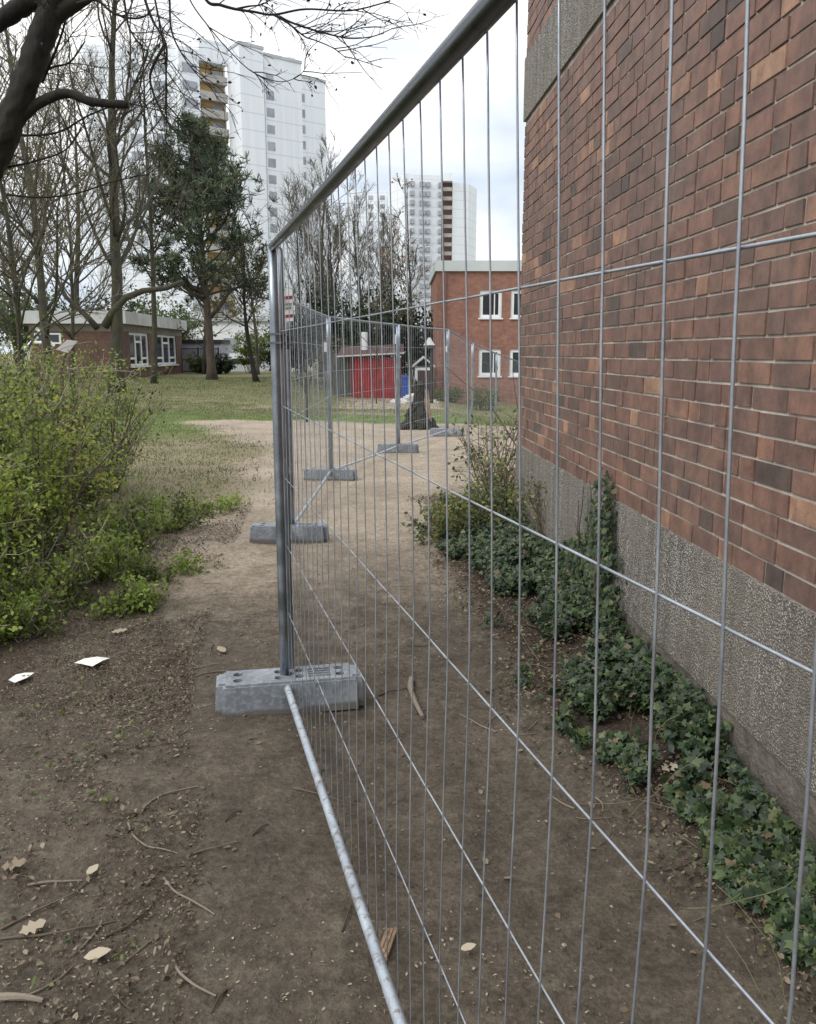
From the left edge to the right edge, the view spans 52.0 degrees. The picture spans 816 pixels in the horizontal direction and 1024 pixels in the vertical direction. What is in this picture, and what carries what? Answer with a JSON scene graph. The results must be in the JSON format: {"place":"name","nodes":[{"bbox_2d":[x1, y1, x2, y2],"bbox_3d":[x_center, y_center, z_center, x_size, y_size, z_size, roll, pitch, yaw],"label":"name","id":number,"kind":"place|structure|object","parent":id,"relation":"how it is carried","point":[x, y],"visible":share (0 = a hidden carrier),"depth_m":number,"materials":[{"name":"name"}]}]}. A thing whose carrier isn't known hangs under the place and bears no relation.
{"place":"outdoors","nodes":[
{"label":"outdoors","id":0,"kind":"place"},
{"bbox_2d":[0,0,528,353],"label":"sky","id":1,"kind":"structure","parent":0,"point":[360,102],"materials":[{"name":"white"}]},
{"bbox_2d":[0,354,815,1023],"bbox_3d":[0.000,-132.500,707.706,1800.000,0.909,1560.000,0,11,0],"label":"ground","id":2,"kind":"structure","parent":0,"point":[310,864],"depth_m":2.90,"materials":[{"name":"soil"}]},
{"bbox_2d":[0,182,36,365],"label":"bare tree","id":3,"kind":"object","parent":2,"relation":"on","point":[14,241],"visible":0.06,"depth_m":95.25,"materials":[{"name":"brown plant"}]},
{"bbox_2d":[0,528,39,595],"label":"weed clump","id":4,"kind":"object","parent":2,"relation":"on","point":[5,555],"visible":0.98,"depth_m":4.83,"materials":[{"name":"plant"}]},
{"bbox_2d":[0,992,43,1002],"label":"stick","id":5,"kind":"object","parent":2,"relation":"on","point":[10,996],"visible":1,"depth_m":2.04,"materials":[{"name":"wood"}]},
{"bbox_2d":[0,420,59,583],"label":"green shrub","id":6,"kind":"object","parent":2,"relation":"on","point":[7,494],"visible":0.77,"depth_m":5.33,"materials":[{"name":"green plant"}]},
{"bbox_2d":[0,589,61,642],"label":"weed clump","id":7,"kind":"object","parent":2,"relation":"on","point":[15,632],"visible":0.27,"depth_m":4.57,"materials":[{"name":"plant"}]},
{"bbox_2d":[19,919,45,934],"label":"dead leaf","id":8,"kind":"object","parent":2,"relation":"on","point":[32,925],"visible":1,"depth_m":2.29,"materials":[{"name":"beige plant"}]},
{"bbox_2d":[0,345,68,466],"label":"green shrub","id":9,"kind":"object","parent":2,"relation":"on","point":[30,399],"visible":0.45,"depth_m":6.44,"materials":[{"name":"green plant"}]},
{"bbox_2d":[0,572,74,645],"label":"weed clump","id":10,"kind":"object","parent":2,"relation":"on","point":[34,606],"visible":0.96,"depth_m":4.59,"materials":[{"name":"plant"}]},
{"bbox_2d":[0,281,80,369],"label":"bush","id":11,"kind":"object","parent":2,"relation":"on","point":[11,320],"visible":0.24,"depth_m":77.30,"materials":[{"name":"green plant"}]},
{"bbox_2d":[0,332,81,427],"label":"green shrub","id":12,"kind":"object","parent":2,"relation":"on","point":[49,356],"visible":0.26,"depth_m":9.01,"materials":[{"name":"green plant"}]},
{"bbox_2d":[0,2,85,292],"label":"bare tree","id":13,"kind":"object","parent":2,"relation":"on","point":[22,183],"visible":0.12,"depth_m":42.29,"materials":[{"name":"brown plant"}]},
{"bbox_2d":[0,878,90,929],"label":"twig","id":14,"kind":"object","parent":2,"relation":"on","point":[26,915],"visible":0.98,"depth_m":2.38,"materials":[{"name":"wood"}]},
{"bbox_2d":[0,920,114,939],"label":"twig","id":15,"kind":"object","parent":2,"relation":"on","point":[29,936],"visible":1,"depth_m":2.27,"materials":[{"name":"wood"}]},
{"bbox_2d":[0,495,123,605],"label":"weed clump","id":16,"kind":"object","parent":2,"relation":"on","point":[65,567],"visible":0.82,"depth_m":5.20,"materials":[{"name":"plant"}]},
{"bbox_2d":[0,326,125,484],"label":"green shrub","id":17,"kind":"object","parent":2,"relation":"on","point":[8,376],"visible":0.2,"depth_m":7.91,"materials":[{"name":"green plant"}]},
{"bbox_2d":[0,359,126,553],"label":"green shrub","id":18,"kind":"object","parent":2,"relation":"on","point":[63,472],"visible":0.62,"depth_m":6.34,"materials":[{"name":"green plant"}]},
{"bbox_2d":[0,335,126,480],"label":"green shrub","id":19,"kind":"object","parent":2,"relation":"on","point":[65,374],"visible":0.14,"depth_m":10.18,"materials":[{"name":"green plant"}]},
{"bbox_2d":[56,340,77,461],"bbox_3d":[-3.813,-1.083,9.492,0.273,1.705,0.055,0,11,0],"label":"tilted board","id":20,"kind":"object","parent":2,"relation":"on","point":[67,343],"visible":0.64,"depth_m":9.33,"materials":[{"name":"grey wood"}]},
{"bbox_2d":[0,25,141,416],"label":"bare tree","id":21,"kind":"object","parent":2,"relation":"on","point":[11,261],"visible":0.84,"depth_m":20.13,"materials":[{"name":"brown plant"}]},
{"bbox_2d":[0,16,144,386],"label":"bare tree","id":22,"kind":"object","parent":2,"relation":"on","point":[73,332],"visible":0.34,"depth_m":37.28,"materials":[{"name":"brown plant"}]},
{"bbox_2d":[3,413,141,516],"bbox_3d":[-3.222,-0.444,8.082,1.286,1.070,1.338,-6,12,-28],"label":"green shrub","id":23,"kind":"object","parent":2,"relation":"on","point":[91,497],"visible":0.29,"depth_m":8.15,"materials":[{"name":"green plant"}]},
{"bbox_2d":[0,0,148,397],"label":"bare tree","id":24,"kind":"object","parent":2,"relation":"on","point":[41,301],"visible":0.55,"depth_m":27.64,"materials":[{"name":"brown plant"}]},
{"bbox_2d":[3,31,177,310],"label":"bare tree","id":25,"kind":"object","parent":2,"relation":"on","point":[77,270],"visible":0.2,"depth_m":66.53,"materials":[{"name":"brown plant"}]},
{"bbox_2d":[3,336,185,494],"bbox_3d":[-3.475,-1.030,9.279,1.687,1.792,2.018,-8,13,-36],"label":"green shrub","id":26,"kind":"object","parent":2,"relation":"on","point":[126,408],"visible":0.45,"depth_m":9.27,"materials":[{"name":"green plant"}]},
{"bbox_2d":[84,947,110,959],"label":"dead leaf","id":27,"kind":"object","parent":2,"relation":"on","point":[98,952],"visible":1,"depth_m":2.19,"materials":[{"name":"beige plant"}]},
{"bbox_2d":[56,272,150,313],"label":"bush","id":28,"kind":"object","parent":2,"relation":"on","point":[125,305],"visible":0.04,"depth_m":80.51,"materials":[{"name":"green plant"}]},
{"bbox_2d":[21,311,186,378],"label":"brick pavilion","id":29,"kind":"structure","parent":2,"relation":"on","point":[137,330],"depth_m":51.79,"materials":[{"name":"brick"}]},
{"bbox_2d":[129,332,150,367],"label":"window","id":30,"kind":"structure","parent":29,"relation":"in","point":[138,341],"depth_m":54.58,"materials":[{"name":"white paint"}]},
{"bbox_2d":[157,335,178,365],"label":"window","id":31,"kind":"structure","parent":29,"relation":"in","point":[166,343],"depth_m":61.56,"materials":[{"name":"white paint"}]},
{"bbox_2d":[51,514,168,583],"bbox_3d":[-2.091,0.249,5.851,0.744,0.521,0.628,10,14,41],"label":"weed clump","id":32,"kind":"object","parent":2,"relation":"on","point":[117,552],"visible":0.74,"depth_m":5.78,"materials":[{"name":"plant"}]},
{"bbox_2d":[20,0,203,392],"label":"bare tree","id":33,"kind":"object","parent":2,"relation":"on","point":[114,319],"visible":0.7,"depth_m":32.52,"materials":[{"name":"brown plant"}]},
{"bbox_2d":[50,570,174,620],"bbox_3d":[-1.828,0.530,5.143,0.766,0.319,0.626,-6,12,-27],"label":"weed clump","id":34,"kind":"object","parent":2,"relation":"on","point":[130,600],"visible":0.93,"depth_m":5.09,"materials":[{"name":"plant"}]},
{"bbox_2d":[60,398,166,550],"bbox_3d":[-2.267,-0.252,6.402,0.882,1.232,0.142,-2,11,-12],"label":"bare cane","id":35,"kind":"object","parent":2,"relation":"on","point":[75,503],"visible":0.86,"depth_m":6.39,"materials":[{"name":"brown plant"}]},
{"bbox_2d":[77,491,179,559],"bbox_3d":[-2.170,0.114,6.552,0.761,0.558,0.825,-6,12,-27],"label":"weed clump","id":36,"kind":"object","parent":2,"relation":"on","point":[146,534],"visible":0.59,"depth_m":6.56,"materials":[{"name":"plant"}]},
{"bbox_2d":[86,0,208,383],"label":"bare tree","id":37,"kind":"object","parent":2,"relation":"on","point":[152,251],"visible":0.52,"depth_m":41.19,"materials":[{"name":"brown plant"}]},
{"bbox_2d":[120,546,210,584],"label":"weed clump","id":38,"kind":"object","parent":2,"relation":"on","point":[183,564],"visible":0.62,"depth_m":5.96,"materials":[{"name":"plant"}]},
{"bbox_2d":[113,484,219,537],"bbox_3d":[-2.148,0.005,7.362,0.872,0.441,0.862,0,11,0],"label":"weed clump","id":39,"kind":"object","parent":2,"relation":"on","point":[173,523],"visible":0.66,"depth_m":7.38,"materials":[{"name":"plant"}]},
{"bbox_2d":[123,292,216,339],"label":"bush","id":40,"kind":"object","parent":2,"relation":"on","point":[143,310],"visible":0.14,"depth_m":79.46,"materials":[{"name":"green plant"}]},
{"bbox_2d":[105,107,278,379],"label":"pine tree","id":41,"kind":"object","parent":2,"relation":"on","point":[198,209],"visible":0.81,"depth_m":47.18,"materials":[{"name":"green plant"}]},
{"bbox_2d":[184,351,215,373],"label":"hedge shrub","id":42,"kind":"object","parent":2,"relation":"on","point":[195,365],"visible":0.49,"depth_m":63.27,"materials":[{"name":"green plant"}]},
{"bbox_2d":[82,37,327,360],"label":"apartment tower","id":43,"kind":"structure","parent":2,"relation":"on","point":[280,130],"depth_m":143.83,"materials":[{"name":"white concrete"}]},
{"bbox_2d":[160,252,249,373],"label":"spring tree","id":44,"kind":"object","parent":2,"relation":"on","point":[203,346],"visible":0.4,"depth_m":62.09,"materials":[{"name":"green plant"}]},
{"bbox_2d":[165,488,245,516],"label":"weed clump","id":45,"kind":"object","parent":2,"relation":"on","point":[226,505],"visible":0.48,"depth_m":8.35,"materials":[{"name":"plant"}]},
{"bbox_2d":[182,340,229,372],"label":"storage container","id":46,"kind":"object","parent":2,"relation":"on","point":[221,345],"visible":0.39,"depth_m":66.77,"materials":[{"name":"metal"}]},
{"bbox_2d":[0,0,450,245],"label":"leaning tree","id":47,"kind":"object","parent":2,"relation":"on","point":[21,104],"visible":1,"depth_m":5.45,"materials":[{"name":"brown plant"}]},
{"bbox_2d":[215,352,236,373],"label":"hedge shrub","id":48,"kind":"object","parent":2,"relation":"on","point":[225,364],"visible":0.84,"depth_m":61.73,"materials":[{"name":"green plant"}]},
{"bbox_2d":[177,318,290,364],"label":"white building","id":49,"kind":"structure","parent":2,"relation":"on","point":[234,326],"depth_m":92.87,"materials":[{"name":"paint"}]},
{"bbox_2d":[203,229,270,381],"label":"crooked tree","id":50,"kind":"object","parent":2,"relation":"on","point":[244,281],"visible":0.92,"depth_m":44.76,"materials":[{"name":"green plant"}]},
{"bbox_2d":[216,230,268,374],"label":"spring tree","id":51,"kind":"object","parent":2,"relation":"on","point":[255,333],"visible":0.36,"depth_m":60.52,"materials":[{"name":"green plant"}]},
{"bbox_2d":[225,322,270,372],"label":"hedge shrub","id":52,"kind":"object","parent":2,"relation":"on","point":[241,350],"visible":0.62,"depth_m":64.44,"materials":[{"name":"green plant"}]},
{"bbox_2d":[1,376,517,568],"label":"grass","id":53,"kind":"structure","parent":2,"relation":"on","point":[211,407],"depth_m":21.67,"materials":[{"name":"plant"}]},
{"bbox_2d":[277,247,293,668],"bbox_3d":[-0.776,-0.458,5.273,0.074,1.952,3.358,-2,11,-8],"label":"fence","id":54,"kind":"object","parent":2,"relation":"on","point":[286,466],"visible":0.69,"depth_m":3.64,"materials":[{"name":"metal"}]},
{"bbox_2d":[284,290,292,321],"bbox_3d":[-0.925,-1.567,6.371,0.104,0.240,0.007,0,11,0],"label":"fence sign","id":55,"kind":"object","parent":54,"relation":"attached to","point":[289,306],"visible":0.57,"depth_m":6.37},
{"bbox_2d":[215,663,363,716],"bbox_3d":[-0.535,0.799,3.777,0.660,0.145,0.215,-2,11,-11],"label":"ballast block","id":56,"kind":"object","parent":2,"relation":"on","point":[250,692],"depth_m":3.69,"materials":[{"name":"concrete"}]},
{"bbox_2d":[250,522,328,543],"bbox_3d":[-1.004,0.176,7.104,0.660,0.145,0.215,0,11,-1],"label":"ballast block","id":57,"kind":"object","parent":2,"relation":"on","point":[262,532],"depth_m":7.01,"materials":[{"name":"concrete"}]},
{"bbox_2d":[266,166,325,371],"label":"bare tree","id":58,"kind":"object","parent":2,"relation":"on","point":[294,206],"visible":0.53,"depth_m":66.78,"materials":[{"name":"grey plant"}]},
{"bbox_2d":[266,297,339,378],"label":"evergreen bush","id":59,"kind":"object","parent":2,"relation":"on","point":[294,335],"visible":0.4,"depth_m":54.69,"materials":[{"name":"green plant"}]},
{"bbox_2d":[285,301,331,524],"bbox_3d":[-0.979,-1.088,8.590,0.070,1.952,3.388,0,11,0],"label":"fence","id":60,"kind":"object","parent":2,"relation":"on","point":[328,398],"visible":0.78,"depth_m":8.01,"materials":[{"name":"metal"}]},
{"bbox_2d":[274,129,369,367],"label":"bare tree","id":61,"kind":"object","parent":2,"relation":"on","point":[330,160],"visible":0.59,"depth_m":58.46,"materials":[{"name":"grey plant"}]},
{"bbox_2d":[304,468,357,480],"bbox_3d":[-0.966,-0.469,10.453,0.660,0.145,0.215,1,11,3],"label":"ballast block","id":62,"kind":"object","parent":2,"relation":"on","point":[343,474],"depth_m":10.36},
{"bbox_2d":[301,167,361,366],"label":"bare tree","id":63,"kind":"object","parent":2,"relation":"on","point":[343,265],"visible":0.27,"depth_m":76.26,"materials":[{"name":"grey plant"}]},
{"bbox_2d":[302,198,375,344],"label":"bare tree","id":64,"kind":"object","parent":2,"relation":"on","point":[330,268],"visible":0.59,"depth_m":55.85,"materials":[{"name":"grey plant"}]},
{"bbox_2d":[295,277,389,383],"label":"evergreen bush","id":65,"kind":"object","parent":2,"relation":"on","point":[347,332],"visible":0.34,"depth_m":49.67,"materials":[{"name":"green plant"}]},
{"bbox_2d":[321,171,399,357],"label":"bare tree","id":66,"kind":"object","parent":2,"relation":"on","point":[354,258],"visible":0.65,"depth_m":63.56,"materials":[{"name":"grey plant"}]},
{"bbox_2d":[329,316,398,467],"bbox_3d":[-0.577,-1.675,11.676,0.085,1.952,2.944,3,11,15],"label":"fence","id":67,"kind":"object","parent":2,"relation":"on","point":[396,367],"visible":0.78,"depth_m":11.64,"materials":[{"name":"metal"}]},
{"bbox_2d":[332,332,403,397],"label":"red shed","id":68,"kind":"structure","parent":2,"relation":"on","point":[389,376],"depth_m":39.61,"materials":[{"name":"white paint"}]},
{"bbox_2d":[348,191,387,357],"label":"apartment block","id":69,"kind":"structure","parent":2,"relation":"on","point":[372,197],"depth_m":286.72,"materials":[{"name":"white concrete"}]},
{"bbox_2d":[356,285,392,402],"bbox_3d":[-1.432,-7.001,35.258,1.408,5.130,1.533,-4,11,-19],"label":"sapling","id":70,"kind":"object","parent":2,"relation":"on","point":[376,308],"visible":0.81,"depth_m":35.31,"materials":[{"name":"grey plant"}]},
{"bbox_2d":[337,202,428,314],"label":"bare tree","id":71,"kind":"object","parent":2,"relation":"on","point":[383,229],"visible":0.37,"depth_m":74.53,"materials":[{"name":"grey plant"}]},
{"bbox_2d":[336,278,432,375],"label":"evergreen bush","id":72,"kind":"object","parent":2,"relation":"on","point":[404,333],"visible":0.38,"depth_m":43.90,"materials":[{"name":"green plant"}]},
{"bbox_2d":[380,927,396,960],"bbox_3d":[-0.054,1.141,2.222,0.028,0.018,0.115,2,11,12],"label":"wood splinter","id":73,"kind":"object","parent":2,"relation":"on","point":[392,933],"visible":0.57,"depth_m":2.22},
{"bbox_2d":[354,202,431,322],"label":"bare tree","id":74,"kind":"object","parent":2,"relation":"on","point":[383,271],"visible":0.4,"depth_m":68.57,"materials":[{"name":"grey plant"}]},
{"bbox_2d":[377,443,418,452],"bbox_3d":[-0.155,-1.010,13.262,0.660,0.145,0.215,1,11,3],"label":"ballast block","id":75,"kind":"object","parent":2,"relation":"on","point":[404,447],"depth_m":13.16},
{"bbox_2d":[0,505,803,1003],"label":"ground weeds","id":76,"kind":"object","parent":2,"relation":"on","point":[766,927],"visible":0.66,"depth_m":3.33,"materials":[{"name":"green plant"}]},
{"bbox_2d":[372,290,431,390],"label":"evergreen bush","id":77,"kind":"object","parent":2,"relation":"on","point":[421,351],"visible":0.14,"depth_m":46.25,"materials":[{"name":"green plant"}]},
{"bbox_2d":[374,173,436,392],"bbox_3d":[0.032,-9.868,37.651,2.793,9.864,3.782,7,13,32],"label":"bare tree","id":78,"kind":"object","parent":2,"relation":"on","point":[395,273],"visible":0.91,"depth_m":37.33,"materials":[{"name":"brown plant"}]},
{"bbox_2d":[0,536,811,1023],"bbox_3d":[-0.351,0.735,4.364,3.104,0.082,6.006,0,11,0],"label":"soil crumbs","id":79,"kind":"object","parent":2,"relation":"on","point":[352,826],"visible":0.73,"depth_m":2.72,"materials":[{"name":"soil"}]},
{"bbox_2d":[0,435,815,1023],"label":"fallen leaves","id":80,"kind":"object","parent":2,"relation":"on","point":[188,871],"visible":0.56,"depth_m":3.27,"materials":[{"name":"plant"}]},
{"bbox_2d":[400,379,438,429],"bbox_3d":[0.179,-2.253,17.569,0.926,1.103,0.876,-5,12,-27],"label":"tree stump","id":81,"kind":"object","parent":2,"relation":"on","point":[419,411],"visible":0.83,"depth_m":17.42,"materials":[{"name":"wood"}]},
{"bbox_2d":[398,324,447,443],"bbox_3d":[0.278,-2.198,14.431,0.089,1.952,2.862,3,11,18],"label":"fence","id":82,"kind":"object","parent":2,"relation":"on","point":[413,347],"visible":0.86,"depth_m":14.34,"materials":[{"name":"metal"}]},
{"bbox_2d":[412,356,434,395],"bbox_3d":[0.720,-6.183,39.210,1.040,2.230,1.650,0,11,0],"label":"garden hut","id":83,"kind":"object","parent":2,"relation":"on","point":[420,374],"visible":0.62,"depth_m":38.47,"materials":[{"name":"white paint"}]},
{"bbox_2d":[423,337,435,402],"bbox_3d":[0.900,-5.924,35.519,0.540,2.900,0.540,0,11,0],"label":"street lamp","id":84,"kind":"object","parent":2,"relation":"on","point":[431,345],"visible":0.77,"depth_m":35.39,"materials":[{"name":"metal"}]},
{"bbox_2d":[388,173,476,356],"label":"apartment tower","id":85,"kind":"structure","parent":2,"relation":"on","point":[453,214],"depth_m":267.23,"materials":[{"name":"white concrete"}]},
{"bbox_2d":[401,498,484,545],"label":"weed clump","id":86,"kind":"object","parent":2,"relation":"on","point":[437,518],"visible":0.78,"depth_m":7.10,"materials":[{"name":"green plant"}]},
{"bbox_2d":[429,428,464,436],"bbox_3d":[0.744,-1.518,15.961,0.660,0.145,0.215,3,11,14],"label":"ballast block","id":87,"kind":"object","parent":2,"relation":"on","point":[449,431],"depth_m":15.87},
{"bbox_2d":[434,383,465,402],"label":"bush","id":88,"kind":"object","parent":2,"relation":"on","point":[454,391],"visible":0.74,"depth_m":38.54,"materials":[{"name":"green plant"}]},
{"bbox_2d":[448,329,472,427],"bbox_3d":[1.079,-2.630,17.291,0.081,2.171,3.084,2,11,12],"label":"fence","id":89,"kind":"object","parent":2,"relation":"on","point":[450,362],"visible":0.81,"depth_m":16.99,"materials":[{"name":"metal"}]},
{"bbox_2d":[432,476,510,518],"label":"weed clump","id":90,"kind":"object","parent":2,"relation":"on","point":[443,499],"visible":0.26,"depth_m":7.55,"materials":[{"name":"green plant"}]},
{"bbox_2d":[429,260,521,403],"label":"red brick house","id":91,"kind":"structure","parent":2,"relation":"on","point":[504,274],"depth_m":39.05,"materials":[{"name":"brick"}]},
{"bbox_2d":[478,349,501,376],"bbox_3d":[3.845,-7.008,39.430,1.150,1.310,0.230,0,11,0],"label":"window","id":92,"kind":"structure","parent":91,"relation":"in","point":[481,366],"depth_m":39.46,"materials":[{"name":"white paint"}]},
{"bbox_2d":[478,290,502,318],"bbox_3d":[3.845,-9.636,38.931,1.150,1.320,0.230,0,11,0],"label":"window","id":93,"kind":"structure","parent":91,"relation":"in","point":[496,299],"depth_m":38.96,"materials":[{"name":"white paint"}]},
{"bbox_2d":[508,349,517,376],"bbox_3d":[5.295,-7.008,39.430,1.150,1.310,0.230,0,11,0],"label":"window","id":94,"kind":"structure","parent":91,"relation":"in","point":[513,352],"depth_m":39.45,"materials":[{"name":"white paint"}]},
{"bbox_2d":[509,290,521,318],"bbox_3d":[5.295,-9.636,38.931,1.150,1.320,0.230,0,11,0],"label":"window","id":95,"kind":"structure","parent":91,"relation":"in","point":[514,294],"depth_m":38.95,"materials":[{"name":"white paint"}]},
{"bbox_2d":[444,442,515,506],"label":"weed clump","id":96,"kind":"object","parent":2,"relation":"on","point":[503,475],"visible":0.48,"depth_m":8.65,"materials":[{"name":"green plant"}]},
{"bbox_2d":[461,384,503,410],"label":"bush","id":97,"kind":"object","parent":2,"relation":"on","point":[478,402],"visible":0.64,"depth_m":35.13,"materials":[{"name":"green plant"}]},
{"bbox_2d":[447,405,518,487],"bbox_3d":[1.084,-0.792,10.026,1.272,1.031,1.271,0,11,0],"label":"weed clump","id":98,"kind":"object","parent":2,"relation":"on","point":[473,456],"visible":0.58,"depth_m":9.90,"materials":[{"name":"green plant"}]},
{"bbox_2d":[472,343,496,423],"bbox_3d":[1.850,-2.977,20.297,0.085,2.191,3.089,3,11,15],"label":"fence","id":99,"kind":"object","parent":2,"relation":"on","point":[473,398],"visible":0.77,"depth_m":20.11,"materials":[{"name":"metal"}]},
{"bbox_2d":[455,470,529,531],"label":"weed clump","id":100,"kind":"object","parent":2,"relation":"on","point":[498,501],"visible":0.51,"depth_m":7.04,"materials":[{"name":"green plant"}]},
{"bbox_2d":[496,353,518,421],"bbox_3d":[2.804,-3.324,23.408,0.089,2.211,3.381,3,11,18],"label":"fence","id":101,"kind":"object","parent":2,"relation":"on","point":[506,383],"visible":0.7,"depth_m":22.88,"materials":[{"name":"metal"}]},
{"bbox_2d":[513,469,547,536],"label":"weed clump","id":102,"kind":"object","parent":2,"relation":"on","point":[536,515],"visible":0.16,"depth_m":6.29,"materials":[{"name":"green plant"}]},
{"bbox_2d":[266,0,815,1023],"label":"fence","id":103,"kind":"object","parent":2,"relation":"on","point":[474,26],"visible":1,"depth_m":1.33,"materials":[{"name":"metal"}]},
{"bbox_2d":[420,498,815,1023],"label":"ivy ground cover","id":104,"kind":"object","parent":2,"relation":"on","point":[757,836],"visible":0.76,"depth_m":3.19,"materials":[{"name":"green plant"}]},
{"bbox_2d":[515,0,815,851],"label":"brick building","id":105,"kind":"structure","parent":2,"relation":"on","point":[771,604],"depth_m":3.45,"materials":[{"name":"brick"}]},
{"bbox_2d":[558,467,626,632],"bbox_3d":[1.028,0.154,4.832,0.170,0.898,1.189,-1,11,-4],"label":"climbing ivy","id":106,"kind":"object","parent":105,"relation":"attached to","point":[589,578],"visible":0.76,"depth_m":4.60,"materials":[{"name":"green plant"}]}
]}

